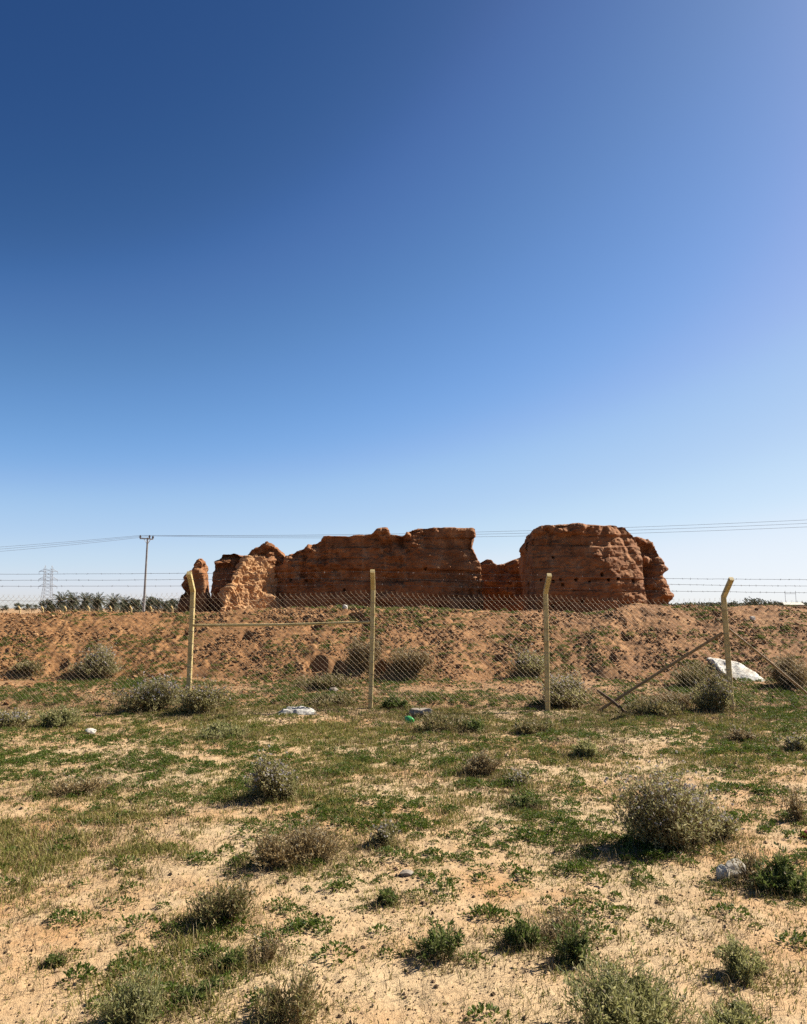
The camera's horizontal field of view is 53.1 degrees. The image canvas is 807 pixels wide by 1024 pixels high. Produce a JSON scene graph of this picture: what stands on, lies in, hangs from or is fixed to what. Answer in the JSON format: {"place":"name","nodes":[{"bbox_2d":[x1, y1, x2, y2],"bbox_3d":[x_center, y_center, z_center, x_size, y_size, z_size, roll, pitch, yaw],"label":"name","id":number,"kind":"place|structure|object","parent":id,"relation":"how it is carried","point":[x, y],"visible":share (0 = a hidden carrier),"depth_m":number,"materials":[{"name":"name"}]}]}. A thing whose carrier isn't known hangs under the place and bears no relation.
{"place":"outdoors","nodes":[
{"label":"outdoors","id":0,"kind":"place"},
{"bbox_2d":[0,603,806,1023],"bbox_3d":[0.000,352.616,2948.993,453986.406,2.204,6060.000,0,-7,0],"label":"ground","id":1,"kind":"structure","parent":0,"point":[22,999],"depth_m":5.34,"materials":[{"name":"soil"}]},
{"bbox_2d":[0,605,7,612],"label":"broad tree","id":2,"kind":"object","parent":1,"relation":"on","point":[5,607],"visible":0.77,"depth_m":327.20,"materials":[{"name":"green plant"}]},
{"bbox_2d":[0,706,35,726],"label":"shrub","id":3,"kind":"object","parent":1,"relation":"on","point":[9,719],"visible":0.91,"depth_m":11.70,"materials":[{"name":"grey plant"}]},
{"bbox_2d":[14,603,27,610],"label":"broad tree","id":4,"kind":"object","parent":1,"relation":"on","point":[17,605],"visible":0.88,"depth_m":326.62,"materials":[{"name":"green plant"}]},
{"bbox_2d":[10,660,43,671],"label":"shrub","id":5,"kind":"object","parent":1,"relation":"on","point":[23,666],"visible":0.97,"depth_m":17.25,"materials":[{"name":"green plant"}]},
{"bbox_2d":[25,604,38,612],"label":"broad tree","id":6,"kind":"object","parent":1,"relation":"on","point":[27,606],"visible":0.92,"depth_m":327.38,"materials":[{"name":"green plant"}]},
{"bbox_2d":[37,599,56,612],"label":"broad tree","id":7,"kind":"object","parent":1,"relation":"on","point":[49,604],"visible":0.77,"depth_m":147.77,"materials":[{"name":"green plant"}]},
{"bbox_2d":[38,565,57,610],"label":"power pylon","id":8,"kind":"object","parent":1,"relation":"on","point":[50,592],"visible":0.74,"depth_m":558.24,"materials":[{"name":"metal"}]},
{"bbox_2d":[43,951,66,968],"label":"shrub","id":9,"kind":"object","parent":1,"relation":"on","point":[54,957],"visible":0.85,"depth_m":3.90,"materials":[{"name":"green plant"}]},
{"bbox_2d":[31,703,84,726],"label":"shrub","id":10,"kind":"object","parent":1,"relation":"on","point":[60,718],"visible":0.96,"depth_m":11.64,"materials":[{"name":"green plant"}]},
{"bbox_2d":[50,591,72,611],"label":"palm tree","id":11,"kind":"object","parent":1,"relation":"on","point":[60,605],"visible":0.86,"depth_m":149.53,"materials":[{"name":"green plant"}]},
{"bbox_2d":[41,770,109,795],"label":"shrub","id":12,"kind":"object","parent":1,"relation":"on","point":[81,786],"visible":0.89,"depth_m":7.45,"materials":[{"name":"green plant"}]},
{"bbox_2d":[65,590,85,611],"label":"palm tree","id":13,"kind":"object","parent":1,"relation":"on","point":[75,601],"visible":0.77,"depth_m":151.68,"materials":[{"name":"green plant"}]},
{"bbox_2d":[77,592,95,610],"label":"palm tree","id":14,"kind":"object","parent":1,"relation":"on","point":[85,605],"visible":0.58,"depth_m":153.16,"materials":[{"name":"green plant"}]},
{"bbox_2d":[85,728,95,733],"bbox_3d":[-4.319,3.027,11.143,0.151,0.090,0.119,2,-7,-15],"label":"pale stone","id":15,"kind":"object","parent":1,"relation":"on","point":[90,730],"visible":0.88,"depth_m":11.10,"materials":[{"name":"white stone"}]},
{"bbox_2d":[18,606,172,612],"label":"distant fence","id":16,"kind":"object","parent":1,"relation":"on","point":[88,608],"visible":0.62,"depth_m":111.09,"materials":[{"name":"beige paint"}]},
{"bbox_2d":[67,637,125,678],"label":"shrub","id":17,"kind":"object","parent":1,"relation":"on","point":[105,664],"visible":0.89,"depth_m":17.09,"materials":[{"name":"grey plant"}]},
{"bbox_2d":[87,592,108,611],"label":"palm tree","id":18,"kind":"object","parent":1,"relation":"on","point":[96,604],"visible":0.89,"depth_m":144.28,"materials":[{"name":"green plant"}]},
{"bbox_2d":[103,593,124,611],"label":"palm tree","id":19,"kind":"object","parent":1,"relation":"on","point":[114,604],"visible":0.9,"depth_m":148.64,"materials":[{"name":"green plant"}]},
{"bbox_2d":[78,958,167,1023],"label":"shrub","id":20,"kind":"object","parent":1,"relation":"on","point":[142,1001],"visible":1,"depth_m":3.32,"materials":[{"name":"green plant"}]},
{"bbox_2d":[118,595,130,611],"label":"palm tree","id":21,"kind":"object","parent":1,"relation":"on","point":[123,601],"visible":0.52,"depth_m":155.19,"materials":[{"name":"green plant"}]},
{"bbox_2d":[124,598,141,612],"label":"broad tree","id":22,"kind":"object","parent":1,"relation":"on","point":[136,605],"visible":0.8,"depth_m":151.50,"materials":[{"name":"green plant"}]},
{"bbox_2d":[104,667,185,712],"bbox_3d":[-4.265,3.032,13.677,1.281,0.738,1.458,0,-7,0],"label":"shrub","id":23,"kind":"object","parent":1,"relation":"on","point":[155,698],"visible":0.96,"depth_m":13.49,"materials":[{"name":"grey plant"}]},
{"bbox_2d":[140,535,153,610],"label":"utility pole","id":24,"kind":"object","parent":1,"relation":"on","point":[145,579],"visible":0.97,"depth_m":74.80,"materials":[{"name":"metal"}]},
{"bbox_2d":[5,535,139,546],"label":"power cable","id":25,"kind":"object","parent":24,"relation":"attached to","point":[72,541],"visible":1,"depth_m":77.30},
{"bbox_2d":[0,536,149,551],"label":"power cable","id":26,"kind":"object","parent":24,"relation":"attached to","point":[75,544],"visible":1,"depth_m":76.65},
{"bbox_2d":[6,535,148,548],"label":"power cable","id":27,"kind":"object","parent":24,"relation":"attached to","point":[76,542],"visible":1,"depth_m":76.89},
{"bbox_2d":[141,520,796,535],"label":"power cable","id":28,"kind":"object","parent":24,"relation":"attached to","point":[404,533],"visible":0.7,"depth_m":73.05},
{"bbox_2d":[150,523,806,535],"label":"power cable","id":29,"kind":"object","parent":24,"relation":"attached to","point":[518,533],"visible":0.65,"depth_m":64.74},
{"bbox_2d":[170,527,795,537],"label":"power cable","id":30,"kind":"object","parent":24,"relation":"attached to","point":[497,536],"visible":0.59,"depth_m":67.28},
{"bbox_2d":[140,596,157,611],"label":"broad tree","id":31,"kind":"object","parent":1,"relation":"on","point":[148,608],"visible":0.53,"depth_m":155.64,"materials":[{"name":"green plant"}]},
{"bbox_2d":[153,598,171,611],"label":"broad tree","id":32,"kind":"object","parent":1,"relation":"on","point":[165,606],"visible":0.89,"depth_m":143.16,"materials":[{"name":"green plant"}]},
{"bbox_2d":[168,598,178,612],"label":"broad tree","id":33,"kind":"object","parent":1,"relation":"on","point":[174,605],"visible":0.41,"depth_m":151.13,"materials":[{"name":"green plant"}]},
{"bbox_2d":[177,570,192,612],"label":"mud pillar","id":34,"kind":"structure","parent":1,"relation":"on","point":[182,606],"depth_m":32.89,"materials":[{"name":"soil"}]},
{"bbox_2d":[170,974,217,1007],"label":"shrub","id":35,"kind":"object","parent":1,"relation":"on","point":[183,992],"visible":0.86,"depth_m":3.53,"materials":[{"name":"green plant"}]},
{"bbox_2d":[192,558,210,612],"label":"mud pillar","id":36,"kind":"structure","parent":1,"relation":"on","point":[200,566],"depth_m":31.53,"materials":[{"name":"soil"}]},
{"bbox_2d":[168,674,240,714],"bbox_3d":[-3.258,2.980,13.231,1.162,0.683,1.088,2,-7,-13],"label":"shrub","id":37,"kind":"object","parent":1,"relation":"on","point":[198,699],"visible":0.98,"depth_m":12.96,"materials":[{"name":"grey plant"}]},
{"bbox_2d":[194,715,251,738],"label":"shrub","id":38,"kind":"object","parent":1,"relation":"on","point":[221,729],"visible":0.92,"depth_m":10.75,"materials":[{"name":"green plant"}]},
{"bbox_2d":[183,874,263,927],"bbox_3d":[-0.999,2.136,4.415,0.427,0.285,0.420,0,-7,0],"label":"shrub","id":39,"kind":"object","parent":1,"relation":"on","point":[234,903],"visible":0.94,"depth_m":4.38,"materials":[{"name":"green plant"}]},
{"bbox_2d":[210,553,243,611],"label":"mud wall","id":40,"kind":"structure","parent":1,"relation":"on","point":[226,563],"depth_m":33.12,"materials":[{"name":"soil"}]},
{"bbox_2d":[209,944,247,972],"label":"shrub","id":41,"kind":"object","parent":1,"relation":"on","point":[238,958],"visible":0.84,"depth_m":3.81,"materials":[{"name":"green plant"}]},
{"bbox_2d":[218,554,281,611],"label":"rubble slope","id":42,"kind":"structure","parent":1,"relation":"on","point":[261,569],"depth_m":31.80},
{"bbox_2d":[244,922,280,962],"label":"shrub","id":43,"kind":"object","parent":1,"relation":"on","point":[267,949],"visible":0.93,"depth_m":3.90,"materials":[{"name":"brown plant"}]},
{"bbox_2d":[248,541,284,565],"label":"mud wall","id":44,"kind":"structure","parent":1,"relation":"on","point":[272,554],"depth_m":34.05,"materials":[{"name":"soil"}]},
{"bbox_2d":[243,745,301,801],"bbox_3d":[-1.197,2.348,7.234,0.492,0.573,0.658,6,-9,-41],"label":"shrub","id":45,"kind":"object","parent":1,"relation":"on","point":[274,781],"visible":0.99,"depth_m":7.13,"materials":[{"name":"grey plant"}]},
{"bbox_2d":[252,957,332,1023],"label":"shrub","id":46,"kind":"object","parent":1,"relation":"on","point":[299,1008],"visible":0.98,"depth_m":3.33,"materials":[{"name":"green plant"}]},
{"bbox_2d":[236,816,354,868],"bbox_3d":[-0.712,2.255,5.443,0.520,0.339,0.836,-5,-8,35],"label":"shrub","id":47,"kind":"object","parent":1,"relation":"on","point":[309,842],"visible":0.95,"depth_m":5.42,"materials":[{"name":"green plant"}]},
{"bbox_2d":[278,706,315,714],"bbox_3d":[-1.703,3.205,13.041,0.666,0.101,0.536,0,-7,0],"label":"crumpled sheet","id":48,"kind":"object","parent":1,"relation":"on","point":[302,709],"visible":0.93,"depth_m":12.88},
{"bbox_2d":[295,670,355,687],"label":"shrub","id":49,"kind":"object","parent":1,"relation":"on","point":[337,681],"visible":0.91,"depth_m":15.84,"materials":[{"name":"green plant"}]},
{"bbox_2d":[305,690,357,707],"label":"shrub","id":50,"kind":"object","parent":1,"relation":"on","point":[334,699],"visible":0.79,"depth_m":14.04,"materials":[{"name":"green plant"}]},
{"bbox_2d":[343,633,385,669],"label":"shrub","id":51,"kind":"object","parent":1,"relation":"on","point":[362,659],"visible":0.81,"depth_m":17.11,"materials":[{"name":"green plant"}]},
{"bbox_2d":[272,527,483,610],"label":"mud wall","id":52,"kind":"structure","parent":1,"relation":"on","point":[417,555],"depth_m":33.27,"materials":[{"name":"mud"},{"name":"earth"}]},
{"bbox_2d":[365,812,400,844],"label":"shrub","id":53,"kind":"object","parent":1,"relation":"on","point":[385,834],"visible":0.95,"depth_m":5.81,"materials":[{"name":"grey plant"}]},
{"bbox_2d":[374,886,398,905],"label":"shrub","id":54,"kind":"object","parent":1,"relation":"on","point":[384,897],"visible":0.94,"depth_m":4.68,"materials":[{"name":"green plant"}]},
{"bbox_2d":[379,693,412,708],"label":"shrub","id":55,"kind":"object","parent":1,"relation":"on","point":[393,701],"visible":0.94,"depth_m":13.67,"materials":[{"name":"green plant"}]},
{"bbox_2d":[0,602,806,1023],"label":"herbs","id":56,"kind":"object","parent":1,"relation":"on","point":[412,802],"visible":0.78,"depth_m":8.00,"materials":[{"name":"green plant"}]},
{"bbox_2d":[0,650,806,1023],"bbox_3d":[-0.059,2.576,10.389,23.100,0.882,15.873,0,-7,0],"label":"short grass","id":57,"kind":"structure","parent":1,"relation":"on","point":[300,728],"depth_m":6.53,"materials":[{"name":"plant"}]},
{"bbox_2d":[0,647,806,1023],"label":"dry stalks","id":58,"kind":"object","parent":1,"relation":"on","point":[368,903],"visible":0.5,"depth_m":5.80,"materials":[{"name":"plant"}]},
{"bbox_2d":[0,569,806,710],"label":"chain link fence","id":59,"kind":"object","parent":1,"relation":"on","point":[546,652],"visible":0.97,"depth_m":13.72,"materials":[{"name":"metal"}]},
{"bbox_2d":[0,683,806,1023],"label":"pebbles","id":60,"kind":"object","parent":1,"relation":"on","point":[424,903],"visible":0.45,"depth_m":6.82,"materials":[{"name":"stone"}]},
{"bbox_2d":[0,603,806,708],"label":"dirt clods","id":61,"kind":"object","parent":1,"relation":"on","point":[302,609],"visible":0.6,"depth_m":18.73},
{"bbox_2d":[399,869,413,875],"bbox_3d":[0.021,2.317,5.182,0.098,0.035,0.078,0,-7,0],"label":"grey stone","id":62,"kind":"object","parent":1,"relation":"on","point":[405,872],"visible":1,"depth_m":5.16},
{"bbox_2d":[404,716,413,723],"bbox_3d":[0.073,3.055,11.878,0.109,0.109,0.214,3,0,-25],"label":"plastic bottle","id":63,"kind":"object","parent":1,"relation":"on","point":[408,719],"visible":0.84,"depth_m":11.80,"materials":[{"name":"green"}]},
{"bbox_2d":[387,646,434,670],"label":"shrub","id":64,"kind":"object","parent":1,"relation":"on","point":[415,660],"visible":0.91,"depth_m":16.99,"materials":[{"name":"green plant"}]},
{"bbox_2d":[409,708,431,716],"bbox_3d":[0.265,3.179,12.778,0.324,0.154,0.333,-6,-9,40],"label":"grey stone","id":65,"kind":"object","parent":1,"relation":"on","point":[416,711],"visible":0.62,"depth_m":12.68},
{"bbox_2d":[408,913,464,960],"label":"shrub","id":66,"kind":"object","parent":1,"relation":"on","point":[440,939],"visible":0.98,"depth_m":3.92,"materials":[{"name":"green plant"}]},
{"bbox_2d":[413,706,477,731],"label":"shrub","id":67,"kind":"object","parent":1,"relation":"on","point":[438,723],"visible":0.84,"depth_m":11.15,"materials":[{"name":"green plant"}]},
{"bbox_2d":[462,715,485,731],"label":"shrub","id":68,"kind":"object","parent":1,"relation":"on","point":[474,724],"visible":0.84,"depth_m":11.07,"materials":[{"name":"green plant"}]},
{"bbox_2d":[460,745,504,775],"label":"shrub","id":69,"kind":"object","parent":1,"relation":"on","point":[484,762],"visible":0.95,"depth_m":8.22,"materials":[{"name":"brown plant"}]},
{"bbox_2d":[480,558,522,610],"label":"mud wall","id":70,"kind":"structure","parent":1,"relation":"on","point":[510,576],"depth_m":36.39,"materials":[{"name":"soil"}]},
{"bbox_2d":[506,767,530,783],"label":"shrub","id":71,"kind":"object","parent":1,"relation":"on","point":[517,776],"visible":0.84,"depth_m":7.78,"materials":[{"name":"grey plant"}]},
{"bbox_2d":[502,904,542,948],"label":"shrub","id":72,"kind":"object","parent":1,"relation":"on","point":[511,935],"visible":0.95,"depth_m":4.04,"materials":[{"name":"green plant"}]},
{"bbox_2d":[504,791,542,808],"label":"shrub","id":73,"kind":"object","parent":1,"relation":"on","point":[522,802],"visible":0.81,"depth_m":6.91,"materials":[{"name":"green plant"}]},
{"bbox_2d":[509,642,543,676],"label":"shrub","id":74,"kind":"object","parent":1,"relation":"on","point":[528,661],"visible":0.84,"depth_m":17.26,"materials":[{"name":"grey plant"}]},
{"bbox_2d":[511,716,553,733],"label":"shrub","id":75,"kind":"object","parent":1,"relation":"on","point":[528,726],"visible":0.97,"depth_m":11.00,"materials":[{"name":"green plant"}]},
{"bbox_2d":[530,897,593,941],"bbox_3d":[0.813,2.093,4.166,0.316,0.237,0.306,0,-7,0],"label":"shrub","id":76,"kind":"object","parent":1,"relation":"on","point":[558,917],"visible":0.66,"depth_m":4.19,"materials":[{"name":"brown plant"}]},
{"bbox_2d":[533,667,593,708],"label":"shrub","id":77,"kind":"object","parent":1,"relation":"on","point":[558,696],"visible":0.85,"depth_m":14.05,"materials":[{"name":"grey plant"}]},
{"bbox_2d":[547,915,597,967],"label":"shrub","id":78,"kind":"object","parent":1,"relation":"on","point":[575,944],"visible":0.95,"depth_m":3.86,"materials":[{"name":"green plant"}]},
{"bbox_2d":[518,523,646,612],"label":"mud wall","id":79,"kind":"structure","parent":1,"relation":"on","point":[601,554],"depth_m":31.59,"materials":[{"name":"mud"},{"name":"earth"}]},
{"bbox_2d":[571,737,598,756],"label":"shrub","id":80,"kind":"object","parent":1,"relation":"on","point":[587,748],"visible":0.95,"depth_m":9.26,"materials":[{"name":"green plant"}]},
{"bbox_2d":[597,689,626,711],"bbox_3d":[3.483,3.168,13.439,0.514,0.425,0.054,-1,-7,5],"label":"stick","id":81,"kind":"object","parent":1,"relation":"on","point":[616,704],"visible":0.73,"depth_m":13.42,"materials":[{"name":"brown wood"}]},
{"bbox_2d":[553,936,706,1023],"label":"shrub","id":82,"kind":"object","parent":1,"relation":"on","point":[613,997],"visible":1,"depth_m":3.19,"materials":[{"name":"green plant"}]},
{"bbox_2d":[615,695,687,715],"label":"shrub","id":83,"kind":"object","parent":1,"relation":"on","point":[660,707],"visible":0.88,"depth_m":12.96,"materials":[{"name":"green plant"}]},
{"bbox_2d":[634,537,673,605],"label":"mud wall","id":84,"kind":"structure","parent":1,"relation":"on","point":[654,567],"depth_m":32.11,"materials":[{"name":"soil"}]},
{"bbox_2d":[597,750,733,854],"bbox_3d":[1.953,2.107,5.886,0.794,0.708,1.084,-6,-9,42],"label":"shrub","id":85,"kind":"object","parent":1,"relation":"on","point":[667,815],"visible":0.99,"depth_m":5.71,"materials":[{"name":"grey plant"}]},
{"bbox_2d":[635,687,696,707],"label":"shrub","id":86,"kind":"object","parent":1,"relation":"on","point":[684,697],"visible":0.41,"depth_m":13.91,"materials":[{"name":"green plant"}]},
{"bbox_2d":[668,658,737,687],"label":"shrub","id":87,"kind":"object","parent":1,"relation":"on","point":[699,672],"visible":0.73,"depth_m":15.95,"materials":[{"name":"green plant"}]},
{"bbox_2d":[686,673,738,711],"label":"shrub","id":88,"kind":"object","parent":1,"relation":"on","point":[718,698],"visible":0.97,"depth_m":13.36,"materials":[{"name":"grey plant"}]},
{"bbox_2d":[702,800,742,839],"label":"shrub","id":89,"kind":"object","parent":1,"relation":"on","point":[726,823],"visible":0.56,"depth_m":5.97,"materials":[{"name":"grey plant"}]},
{"bbox_2d":[680,993,765,1023],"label":"shrub","id":90,"kind":"object","parent":1,"relation":"on","point":[733,1017],"visible":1,"depth_m":3.16,"materials":[{"name":"green plant"}]},
{"bbox_2d":[716,864,729,878],"bbox_3d":[2.011,2.272,5.088,0.076,0.096,0.077,-5,-8,36],"label":"pale stone","id":91,"kind":"object","parent":1,"relation":"on","point":[722,868],"visible":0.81,"depth_m":5.07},
{"bbox_2d":[727,600,737,606],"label":"bush","id":92,"kind":"object","parent":1,"relation":"on","point":[733,602],"visible":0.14,"depth_m":89.83,"materials":[{"name":"green plant"}]},
{"bbox_2d":[707,657,762,680],"bbox_3d":[7.079,3.466,17.466,0.908,0.613,1.898,0,-7,0],"label":"white boulder","id":93,"kind":"object","parent":1,"relation":"on","point":[737,667],"visible":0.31,"depth_m":17.04,"materials":[{"name":"stone"}]},
{"bbox_2d":[725,858,748,877],"bbox_3d":[2.127,2.279,5.146,0.158,0.117,0.126,0,-7,0],"label":"pale stone","id":94,"kind":"object","parent":1,"relation":"on","point":[729,865],"visible":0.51,"depth_m":5.12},
{"bbox_2d":[669,601,806,606],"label":"woods","id":95,"kind":"object","parent":1,"relation":"on","point":[804,603],"visible":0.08,"depth_m":411.60,"materials":[{"name":"green plant"}]},
{"bbox_2d":[727,997,751,1015],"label":"shrub","id":96,"kind":"object","parent":1,"relation":"on","point":[732,1004],"visible":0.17,"depth_m":3.36,"materials":[{"name":"green plant"}]},
{"bbox_2d":[719,723,760,742],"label":"shrub","id":97,"kind":"object","parent":1,"relation":"on","point":[735,734],"visible":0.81,"depth_m":10.27,"materials":[{"name":"green plant"}]},
{"bbox_2d":[713,931,773,985],"bbox_3d":[1.568,2.049,3.718,0.269,0.202,0.277,-2,-7,17],"label":"shrub","id":98,"kind":"object","parent":1,"relation":"on","point":[741,956],"visible":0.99,"depth_m":3.71,"materials":[{"name":"green plant"}]},
{"bbox_2d":[724,842,772,889],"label":"shrub","id":99,"kind":"object","parent":1,"relation":"on","point":[752,870],"visible":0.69,"depth_m":5.03,"materials":[{"name":"brown plant"}]},
{"bbox_2d":[742,597,762,605],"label":"bush","id":100,"kind":"object","parent":1,"relation":"on","point":[752,601],"visible":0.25,"depth_m":87.46,"materials":[{"name":"green plant"}]},
{"bbox_2d":[759,599,779,605],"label":"bush","id":101,"kind":"object","parent":1,"relation":"on","point":[769,603],"visible":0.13,"depth_m":88.88,"materials":[{"name":"green plant"}]},
{"bbox_2d":[748,841,806,900],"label":"shrub","id":102,"kind":"object","parent":1,"relation":"on","point":[782,873],"visible":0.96,"depth_m":4.86,"materials":[{"name":"green plant"}]},
{"bbox_2d":[763,645,806,689],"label":"shrub","id":103,"kind":"object","parent":1,"relation":"on","point":[799,681],"visible":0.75,"depth_m":15.89,"materials":[{"name":"plant"}]},
{"bbox_2d":[777,732,806,750],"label":"shrub","id":104,"kind":"object","parent":1,"relation":"on","point":[797,742],"visible":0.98,"depth_m":9.66,"materials":[{"name":"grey plant"}]},
{"bbox_2d":[780,602,803,605],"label":"long shed","id":105,"kind":"structure","parent":1,"relation":"on","point":[796,603],"depth_m":296.94,"materials":[{"name":"grey stone"}]},
{"bbox_2d":[781,781,806,820],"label":"shrub","id":106,"kind":"object","parent":1,"relation":"on","point":[795,807],"visible":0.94,"depth_m":6.46,"materials":[{"name":"brown plant"}]},
{"bbox_2d":[0,0,806,607],"label":"sky","id":107,"kind":"structure","parent":0,"point":[294,274],"materials":[{"name":"blue"}]}
]}

